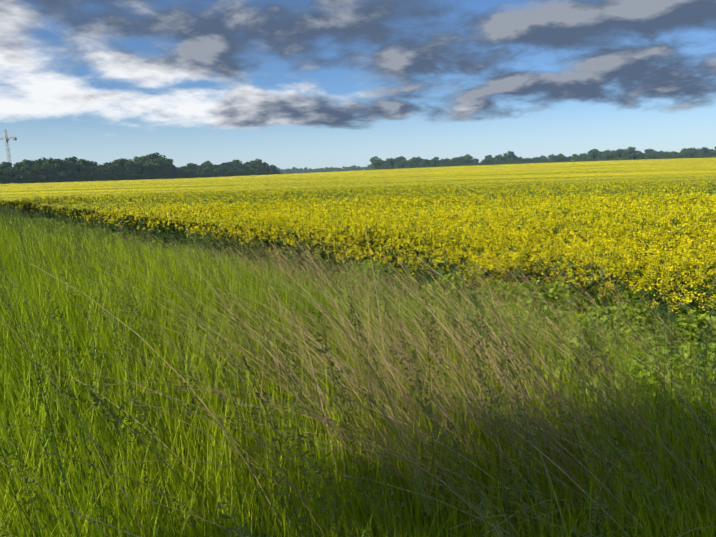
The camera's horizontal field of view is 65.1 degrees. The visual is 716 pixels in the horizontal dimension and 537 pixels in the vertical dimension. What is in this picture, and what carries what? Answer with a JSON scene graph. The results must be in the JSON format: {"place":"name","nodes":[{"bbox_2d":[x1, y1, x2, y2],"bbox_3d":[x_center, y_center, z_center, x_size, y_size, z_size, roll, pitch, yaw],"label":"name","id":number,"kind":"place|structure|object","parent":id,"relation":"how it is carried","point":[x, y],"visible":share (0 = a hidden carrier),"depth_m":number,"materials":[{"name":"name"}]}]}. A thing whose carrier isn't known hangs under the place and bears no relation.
{"place":"outdoors","nodes":[
{"label":"outdoors","id":0,"kind":"place"},
{"bbox_2d":[0,182,715,536],"bbox_3d":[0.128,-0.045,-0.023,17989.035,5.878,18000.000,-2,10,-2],"label":"ground","id":1,"kind":"structure","parent":0,"point":[246,266],"depth_m":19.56,"materials":[{"name":"green plant"}]},
{"bbox_2d":[0,169,8,176],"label":"tree","id":2,"kind":"object","parent":1,"relation":"on","point":[5,171],"visible":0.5,"depth_m":419.06,"materials":[{"name":"green plant"}]},
{"bbox_2d":[0,175,11,183],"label":"tree","id":3,"kind":"object","parent":1,"relation":"on","point":[4,179],"visible":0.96,"depth_m":414.00,"materials":[{"name":"green plant"}]},
{"bbox_2d":[0,164,12,181],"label":"tree","id":4,"kind":"object","parent":1,"relation":"on","point":[2,166],"visible":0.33,"depth_m":433.25,"materials":[{"name":"green plant"}]},
{"bbox_2d":[1,161,11,166],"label":"tree","id":5,"kind":"object","parent":1,"relation":"on","point":[7,163],"visible":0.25,"depth_m":451.47,"materials":[{"name":"green plant"}]},
{"bbox_2d":[0,129,16,182],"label":"electricity pylon","id":6,"kind":"object","parent":1,"relation":"on","point":[7,140],"visible":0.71,"depth_m":477.91,"materials":[{"name":"metal"}]},
{"bbox_2d":[6,168,18,181],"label":"tree","id":7,"kind":"object","parent":1,"relation":"on","point":[14,172],"visible":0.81,"depth_m":426.44,"materials":[{"name":"green plant"}]},
{"bbox_2d":[13,175,25,183],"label":"tree","id":8,"kind":"object","parent":1,"relation":"on","point":[18,178],"visible":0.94,"depth_m":424.82,"materials":[{"name":"green plant"}]},
{"bbox_2d":[13,162,28,172],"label":"tree","id":9,"kind":"object","parent":1,"relation":"on","point":[21,166],"visible":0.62,"depth_m":437.69,"materials":[{"name":"green plant"}]},
{"bbox_2d":[16,159,33,168],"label":"tree","id":10,"kind":"object","parent":1,"relation":"on","point":[28,162],"visible":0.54,"depth_m":451.33,"materials":[{"name":"green plant"}]},
{"bbox_2d":[20,173,33,182],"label":"tree","id":11,"kind":"object","parent":1,"relation":"on","point":[28,180],"visible":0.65,"depth_m":432.35,"materials":[{"name":"green plant"}]},
{"bbox_2d":[23,171,38,182],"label":"tree","id":12,"kind":"object","parent":1,"relation":"on","point":[30,176],"visible":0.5,"depth_m":435.45,"materials":[{"name":"green plant"}]},
{"bbox_2d":[35,174,47,182],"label":"tree","id":13,"kind":"object","parent":1,"relation":"on","point":[42,178],"visible":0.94,"depth_m":441.41,"materials":[{"name":"green plant"}]},
{"bbox_2d":[34,157,49,179],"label":"tree","id":14,"kind":"object","parent":1,"relation":"on","point":[39,161],"visible":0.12,"depth_m":473.41,"materials":[{"name":"green plant"}]},
{"bbox_2d":[43,168,54,180],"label":"tree","id":15,"kind":"object","parent":1,"relation":"on","point":[48,171],"visible":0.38,"depth_m":455.62,"materials":[{"name":"green plant"}]},
{"bbox_2d":[41,157,62,179],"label":"tree","id":16,"kind":"object","parent":1,"relation":"on","point":[43,164],"visible":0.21,"depth_m":466.12,"materials":[{"name":"green plant"}]},
{"bbox_2d":[46,173,59,182],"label":"tree","id":17,"kind":"object","parent":1,"relation":"on","point":[53,177],"visible":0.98,"depth_m":455.99,"materials":[{"name":"green plant"}]},
{"bbox_2d":[47,158,68,178],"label":"tree","id":18,"kind":"object","parent":1,"relation":"on","point":[55,164],"visible":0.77,"depth_m":464.49,"materials":[{"name":"green plant"}]},
{"bbox_2d":[55,170,71,181],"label":"tree","id":19,"kind":"object","parent":1,"relation":"on","point":[63,174],"visible":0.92,"depth_m":464.19,"materials":[{"name":"green plant"}]},
{"bbox_2d":[64,156,85,165],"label":"tree","id":20,"kind":"object","parent":1,"relation":"on","point":[73,159],"visible":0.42,"depth_m":498.82,"materials":[{"name":"green plant"}]},
{"bbox_2d":[67,171,83,181],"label":"tree","id":21,"kind":"object","parent":1,"relation":"on","point":[74,175],"visible":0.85,"depth_m":477.69,"materials":[{"name":"green plant"}]},
{"bbox_2d":[71,162,83,171],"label":"tree","id":22,"kind":"object","parent":1,"relation":"on","point":[78,166],"visible":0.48,"depth_m":483.67,"materials":[{"name":"green plant"}]},
{"bbox_2d":[77,171,93,181],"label":"tree","id":23,"kind":"object","parent":1,"relation":"on","point":[88,174],"visible":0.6,"depth_m":487.14,"materials":[{"name":"green plant"}]},
{"bbox_2d":[81,160,94,176],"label":"tree","id":24,"kind":"object","parent":1,"relation":"on","point":[86,163],"visible":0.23,"depth_m":508.40,"materials":[{"name":"green plant"}]},
{"bbox_2d":[87,174,96,180],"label":"tree","id":25,"kind":"object","parent":1,"relation":"on","point":[94,177],"visible":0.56,"depth_m":493.39,"materials":[{"name":"green plant"}]},
{"bbox_2d":[89,161,97,167],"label":"tree","id":26,"kind":"object","parent":1,"relation":"on","point":[95,163],"visible":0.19,"depth_m":528.38,"materials":[{"name":"green plant"}]},
{"bbox_2d":[94,169,102,179],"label":"tree","id":27,"kind":"object","parent":1,"relation":"on","point":[98,171],"visible":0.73,"depth_m":504.04,"materials":[{"name":"green plant"}]},
{"bbox_2d":[95,171,109,180],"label":"tree","id":28,"kind":"object","parent":1,"relation":"on","point":[102,176],"visible":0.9,"depth_m":503.72,"materials":[{"name":"green plant"}]},
{"bbox_2d":[100,167,114,178],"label":"tree","id":29,"kind":"object","parent":1,"relation":"on","point":[108,170],"visible":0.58,"depth_m":511.16,"materials":[{"name":"green plant"}]},
{"bbox_2d":[107,174,116,180],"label":"tree","id":30,"kind":"object","parent":1,"relation":"on","point":[111,177],"visible":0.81,"depth_m":512.17,"materials":[{"name":"green plant"}]},
{"bbox_2d":[104,162,119,167],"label":"tree","id":31,"kind":"object","parent":1,"relation":"on","point":[109,163],"visible":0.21,"depth_m":531.01,"materials":[{"name":"green plant"}]},
{"bbox_2d":[108,164,120,171],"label":"tree","id":32,"kind":"object","parent":1,"relation":"on","point":[113,167],"visible":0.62,"depth_m":522.54,"materials":[{"name":"green plant"}]},
{"bbox_2d":[113,173,121,179],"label":"tree","id":33,"kind":"object","parent":1,"relation":"on","point":[118,175],"visible":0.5,"depth_m":522.62,"materials":[{"name":"green plant"}]},
{"bbox_2d":[118,172,127,179],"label":"tree","id":34,"kind":"object","parent":1,"relation":"on","point":[124,175],"visible":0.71,"depth_m":532.96,"materials":[{"name":"green plant"}]},
{"bbox_2d":[115,158,132,177],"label":"tree","id":35,"kind":"object","parent":1,"relation":"on","point":[122,162],"visible":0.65,"depth_m":542.41,"materials":[{"name":"green plant"}]},
{"bbox_2d":[125,172,136,179],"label":"tree","id":36,"kind":"object","parent":1,"relation":"on","point":[131,176],"visible":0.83,"depth_m":537.76,"materials":[{"name":"green plant"}]},
{"bbox_2d":[124,160,139,177],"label":"tree","id":37,"kind":"object","parent":1,"relation":"on","point":[133,165],"visible":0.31,"depth_m":550.61,"materials":[{"name":"green plant"}]},
{"bbox_2d":[130,167,140,178],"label":"tree","id":38,"kind":"object","parent":1,"relation":"on","point":[136,170],"visible":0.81,"depth_m":550.03,"materials":[{"name":"green plant"}]},
{"bbox_2d":[0,212,272,271],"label":"verge grass","id":39,"kind":"structure","parent":1,"relation":"on","point":[55,235],"depth_m":17.68,"materials":[{"name":"green plant"}]},
{"bbox_2d":[133,156,146,173],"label":"tree","id":40,"kind":"object","parent":1,"relation":"on","point":[137,159],"visible":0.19,"depth_m":575.29,"materials":[{"name":"green plant"}]},
{"bbox_2d":[135,173,145,179],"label":"tree","id":41,"kind":"object","parent":1,"relation":"on","point":[141,176],"visible":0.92,"depth_m":549.88,"materials":[{"name":"green plant"}]},
{"bbox_2d":[135,160,151,177],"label":"tree","id":42,"kind":"object","parent":1,"relation":"on","point":[142,165],"visible":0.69,"depth_m":556.59,"materials":[{"name":"green plant"}]},
{"bbox_2d":[142,171,150,179],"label":"tree","id":43,"kind":"object","parent":1,"relation":"on","point":[145,173],"visible":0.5,"depth_m":557.80,"materials":[{"name":"green plant"}]},
{"bbox_2d":[145,159,155,178],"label":"tree","id":44,"kind":"object","parent":1,"relation":"on","point":[153,161],"visible":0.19,"depth_m":572.81,"materials":[{"name":"green plant"}]},
{"bbox_2d":[145,162,159,178],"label":"tree","id":45,"kind":"object","parent":1,"relation":"on","point":[153,170],"visible":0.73,"depth_m":566.14,"materials":[{"name":"green plant"}]},
{"bbox_2d":[151,173,160,178],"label":"tree","id":46,"kind":"object","parent":1,"relation":"on","point":[155,175],"visible":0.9,"depth_m":567.33,"materials":[{"name":"green plant"}]},
{"bbox_2d":[149,152,165,160],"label":"tree","id":47,"kind":"object","parent":1,"relation":"on","point":[154,155],"visible":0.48,"depth_m":589.30,"materials":[{"name":"green plant"}]},
{"bbox_2d":[148,158,168,177],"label":"tree","id":48,"kind":"object","parent":1,"relation":"on","point":[162,163],"visible":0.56,"depth_m":575.56,"materials":[{"name":"green plant"}]},
{"bbox_2d":[156,169,169,178],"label":"tree","id":49,"kind":"object","parent":1,"relation":"on","point":[164,171],"visible":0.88,"depth_m":573.65,"materials":[{"name":"green plant"}]},
{"bbox_2d":[159,166,170,176],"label":"tree","id":50,"kind":"object","parent":1,"relation":"on","point":[166,168],"visible":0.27,"depth_m":583.86,"materials":[{"name":"green plant"}]},
{"bbox_2d":[163,158,173,170],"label":"tree","id":51,"kind":"object","parent":1,"relation":"on","point":[170,161],"visible":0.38,"depth_m":588.86,"materials":[{"name":"green plant"}]},
{"bbox_2d":[170,170,182,178],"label":"tree","id":52,"kind":"object","parent":1,"relation":"on","point":[179,173],"visible":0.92,"depth_m":598.13,"materials":[{"name":"green plant"}]},
{"bbox_2d":[182,172,192,177],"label":"tree","id":53,"kind":"object","parent":1,"relation":"on","point":[188,175],"visible":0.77,"depth_m":613.75,"materials":[{"name":"green plant"}]},
{"bbox_2d":[187,163,195,170],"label":"tree","id":54,"kind":"object","parent":1,"relation":"on","point":[190,166],"visible":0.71,"depth_m":640.40,"materials":[{"name":"green plant"}]},
{"bbox_2d":[198,171,207,177],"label":"tree","id":55,"kind":"object","parent":1,"relation":"on","point":[204,174],"visible":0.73,"depth_m":639.66,"materials":[{"name":"green plant"}]},
{"bbox_2d":[203,163,214,173],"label":"tree","id":56,"kind":"object","parent":1,"relation":"on","point":[207,164],"visible":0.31,"depth_m":669.21,"materials":[{"name":"green plant"}]},
{"bbox_2d":[204,166,214,172],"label":"tree","id":57,"kind":"object","parent":1,"relation":"on","point":[210,168],"visible":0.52,"depth_m":658.82,"materials":[{"name":"green plant"}]},
{"bbox_2d":[211,169,221,176],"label":"tree","id":58,"kind":"object","parent":1,"relation":"on","point":[215,171],"visible":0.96,"depth_m":660.77,"materials":[{"name":"green plant"}]},
{"bbox_2d":[224,169,233,175],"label":"tree","id":59,"kind":"object","parent":1,"relation":"on","point":[231,171],"visible":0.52,"depth_m":686.66,"materials":[{"name":"green plant"}]},
{"bbox_2d":[230,160,239,165],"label":"tree","id":60,"kind":"object","parent":1,"relation":"on","point":[235,162],"visible":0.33,"depth_m":722.12,"materials":[{"name":"green plant"}]},
{"bbox_2d":[235,169,244,175],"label":"tree","id":61,"kind":"object","parent":1,"relation":"on","point":[240,171],"visible":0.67,"depth_m":707.65,"materials":[{"name":"green plant"}]},
{"bbox_2d":[246,160,257,165],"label":"tree","id":62,"kind":"object","parent":1,"relation":"on","point":[251,162],"visible":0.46,"depth_m":761.13,"materials":[{"name":"green plant"}]},
{"bbox_2d":[247,169,257,175],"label":"tree","id":63,"kind":"object","parent":1,"relation":"on","point":[252,171],"visible":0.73,"depth_m":734.16,"materials":[{"name":"green plant"}]},
{"bbox_2d":[248,163,258,173],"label":"tree","id":64,"kind":"object","parent":1,"relation":"on","point":[253,166],"visible":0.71,"depth_m":745.35,"materials":[{"name":"green plant"}]},
{"bbox_2d":[265,165,271,171],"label":"tree","id":65,"kind":"object","parent":1,"relation":"on","point":[268,167],"visible":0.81,"depth_m":781.68,"materials":[{"name":"green plant"}]},
{"bbox_2d":[0,203,715,536],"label":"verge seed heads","id":66,"kind":"object","parent":1,"relation":"on","point":[96,400],"visible":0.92,"depth_m":2.26,"materials":[{"name":"plant"}]},
{"bbox_2d":[0,217,715,489],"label":"verge herbs","id":67,"kind":"object","parent":1,"relation":"on","point":[689,331],"visible":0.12,"depth_m":7.12,"materials":[{"name":"green plant"}]},
{"bbox_2d":[0,215,715,536],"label":"verge dry stalks","id":68,"kind":"object","parent":1,"relation":"on","point":[404,396],"visible":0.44,"depth_m":2.78,"materials":[{"name":"brown plant"}]},
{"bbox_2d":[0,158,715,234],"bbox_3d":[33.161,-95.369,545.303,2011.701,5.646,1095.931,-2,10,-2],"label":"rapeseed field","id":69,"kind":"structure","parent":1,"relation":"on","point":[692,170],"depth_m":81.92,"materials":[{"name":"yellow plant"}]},
{"bbox_2d":[0,179,715,356],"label":"rapeseed plants","id":70,"kind":"object","parent":1,"relation":"on","point":[601,280],"visible":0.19,"depth_m":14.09,"materials":[{"name":"plant"}]},
{"bbox_2d":[370,161,377,169],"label":"tree","id":71,"kind":"object","parent":1,"relation":"on","point":[374,164],"visible":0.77,"depth_m":1035.21,"materials":[{"name":"green plant"}]},
{"bbox_2d":[369,156,380,168],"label":"tree","id":72,"kind":"object","parent":1,"relation":"on","point":[373,158],"visible":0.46,"depth_m":1047.98,"materials":[{"name":"green plant"}]},
{"bbox_2d":[376,160,383,168],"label":"tree","id":73,"kind":"object","parent":1,"relation":"on","point":[381,162],"visible":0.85,"depth_m":1032.07,"materials":[{"name":"green plant"}]},
{"bbox_2d":[383,160,392,168],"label":"tree","id":74,"kind":"object","parent":1,"relation":"on","point":[386,164],"visible":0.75,"depth_m":1029.25,"materials":[{"name":"green plant"}]},
{"bbox_2d":[397,156,406,165],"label":"tree","id":75,"kind":"object","parent":1,"relation":"on","point":[401,158],"visible":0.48,"depth_m":1039.48,"materials":[{"name":"green plant"}]},
{"bbox_2d":[399,160,406,168],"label":"tree","id":76,"kind":"object","parent":1,"relation":"on","point":[402,162],"visible":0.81,"depth_m":1025.52,"materials":[{"name":"green plant"}]},
{"bbox_2d":[406,160,415,167],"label":"tree","id":77,"kind":"object","parent":1,"relation":"on","point":[410,162],"visible":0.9,"depth_m":1020.43,"materials":[{"name":"green plant"}]},
{"bbox_2d":[409,158,419,167],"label":"tree","id":78,"kind":"object","parent":1,"relation":"on","point":[415,160],"visible":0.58,"depth_m":1024.15,"materials":[{"name":"green plant"}]},
{"bbox_2d":[431,158,438,166],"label":"tree","id":79,"kind":"object","parent":1,"relation":"on","point":[434,160],"visible":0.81,"depth_m":1021.37,"materials":[{"name":"green plant"}]},
{"bbox_2d":[438,159,447,166],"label":"tree","id":80,"kind":"object","parent":1,"relation":"on","point":[442,162],"visible":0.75,"depth_m":1018.79,"materials":[{"name":"green plant"}]},
{"bbox_2d":[463,154,472,165],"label":"tree","id":81,"kind":"object","parent":1,"relation":"on","point":[466,157],"visible":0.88,"depth_m":1013.77,"materials":[{"name":"green plant"}]},
{"bbox_2d":[494,154,504,164],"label":"tree","id":82,"kind":"object","parent":1,"relation":"on","point":[499,157],"visible":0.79,"depth_m":1007.30,"materials":[{"name":"green plant"}]},
{"bbox_2d":[503,151,513,161],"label":"tree","id":83,"kind":"object","parent":1,"relation":"on","point":[510,154],"visible":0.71,"depth_m":1018.08,"materials":[{"name":"green plant"}]},
{"bbox_2d":[548,155,556,162],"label":"tree","id":84,"kind":"object","parent":1,"relation":"on","point":[552,157],"visible":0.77,"depth_m":1000.66,"materials":[{"name":"green plant"}]},
{"bbox_2d":[557,153,566,161],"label":"tree","id":85,"kind":"object","parent":1,"relation":"on","point":[561,156],"visible":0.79,"depth_m":995.11,"materials":[{"name":"green plant"}]},
{"bbox_2d":[584,154,592,160],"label":"tree","id":86,"kind":"object","parent":1,"relation":"on","point":[588,157],"visible":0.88,"depth_m":993.59,"materials":[{"name":"green plant"}]},
{"bbox_2d":[590,149,600,160],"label":"tree","id":87,"kind":"object","parent":1,"relation":"on","point":[595,152],"visible":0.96,"depth_m":994.61,"materials":[{"name":"green plant"}]},
{"bbox_2d":[605,149,614,160],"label":"tree","id":88,"kind":"object","parent":1,"relation":"on","point":[609,152],"visible":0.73,"depth_m":986.01,"materials":[{"name":"green plant"}]},
{"bbox_2d":[609,150,616,158],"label":"tree","id":89,"kind":"object","parent":1,"relation":"on","point":[613,155],"visible":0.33,"depth_m":992.33,"materials":[{"name":"green plant"}]},
{"bbox_2d":[615,149,626,158],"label":"tree","id":90,"kind":"object","parent":1,"relation":"on","point":[619,151],"visible":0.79,"depth_m":985.78,"materials":[{"name":"green plant"}]},
{"bbox_2d":[624,146,635,158],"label":"tree","id":91,"kind":"object","parent":1,"relation":"on","point":[629,151],"visible":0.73,"depth_m":984.29,"materials":[{"name":"green plant"}]},
{"bbox_2d":[632,150,641,159],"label":"tree","id":92,"kind":"object","parent":1,"relation":"on","point":[636,153],"visible":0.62,"depth_m":984.91,"materials":[{"name":"green plant"}]},
{"bbox_2d":[639,152,645,158],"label":"tree","id":93,"kind":"object","parent":1,"relation":"on","point":[642,155],"visible":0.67,"depth_m":984.81,"materials":[{"name":"green plant"}]},
{"bbox_2d":[645,153,653,158],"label":"tree","id":94,"kind":"object","parent":1,"relation":"on","point":[648,155],"visible":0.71,"depth_m":979.59,"materials":[{"name":"green plant"}]},
{"bbox_2d":[651,152,658,158],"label":"tree","id":95,"kind":"object","parent":1,"relation":"on","point":[654,154],"visible":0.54,"depth_m":981.43,"materials":[{"name":"green plant"}]},
{"bbox_2d":[662,151,668,158],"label":"tree","id":96,"kind":"object","parent":1,"relation":"on","point":[666,154],"visible":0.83,"depth_m":984.58,"materials":[{"name":"green plant"}]},
{"bbox_2d":[676,152,685,157],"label":"tree","id":97,"kind":"object","parent":1,"relation":"on","point":[680,155],"visible":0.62,"depth_m":977.84,"materials":[{"name":"green plant"}]},
{"bbox_2d":[680,149,693,157],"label":"tree","id":98,"kind":"object","parent":1,"relation":"on","point":[688,152],"visible":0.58,"depth_m":973.56,"materials":[{"name":"green plant"}]},
{"bbox_2d":[688,147,698,154],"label":"tree","id":99,"kind":"object","parent":1,"relation":"on","point":[694,150],"visible":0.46,"depth_m":979.72,"materials":[{"name":"green plant"}]},
{"bbox_2d":[694,151,705,157],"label":"tree","id":100,"kind":"object","parent":1,"relation":"on","point":[701,154],"visible":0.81,"depth_m":973.35,"materials":[{"name":"green plant"}]},
{"bbox_2d":[699,147,708,157],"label":"tree","id":101,"kind":"object","parent":1,"relation":"on","point":[705,149],"visible":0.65,"depth_m":976.99,"materials":[{"name":"green plant"}]},
{"bbox_2d":[705,149,715,157],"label":"tree","id":102,"kind":"object","parent":1,"relation":"on","point":[712,151],"visible":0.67,"depth_m":975.59,"materials":[{"name":"green plant"}]},
{"bbox_2d":[0,0,715,171],"label":"sky","id":103,"kind":"structure","parent":0,"point":[284,84],"materials":[{"name":"blue"}]}
]}

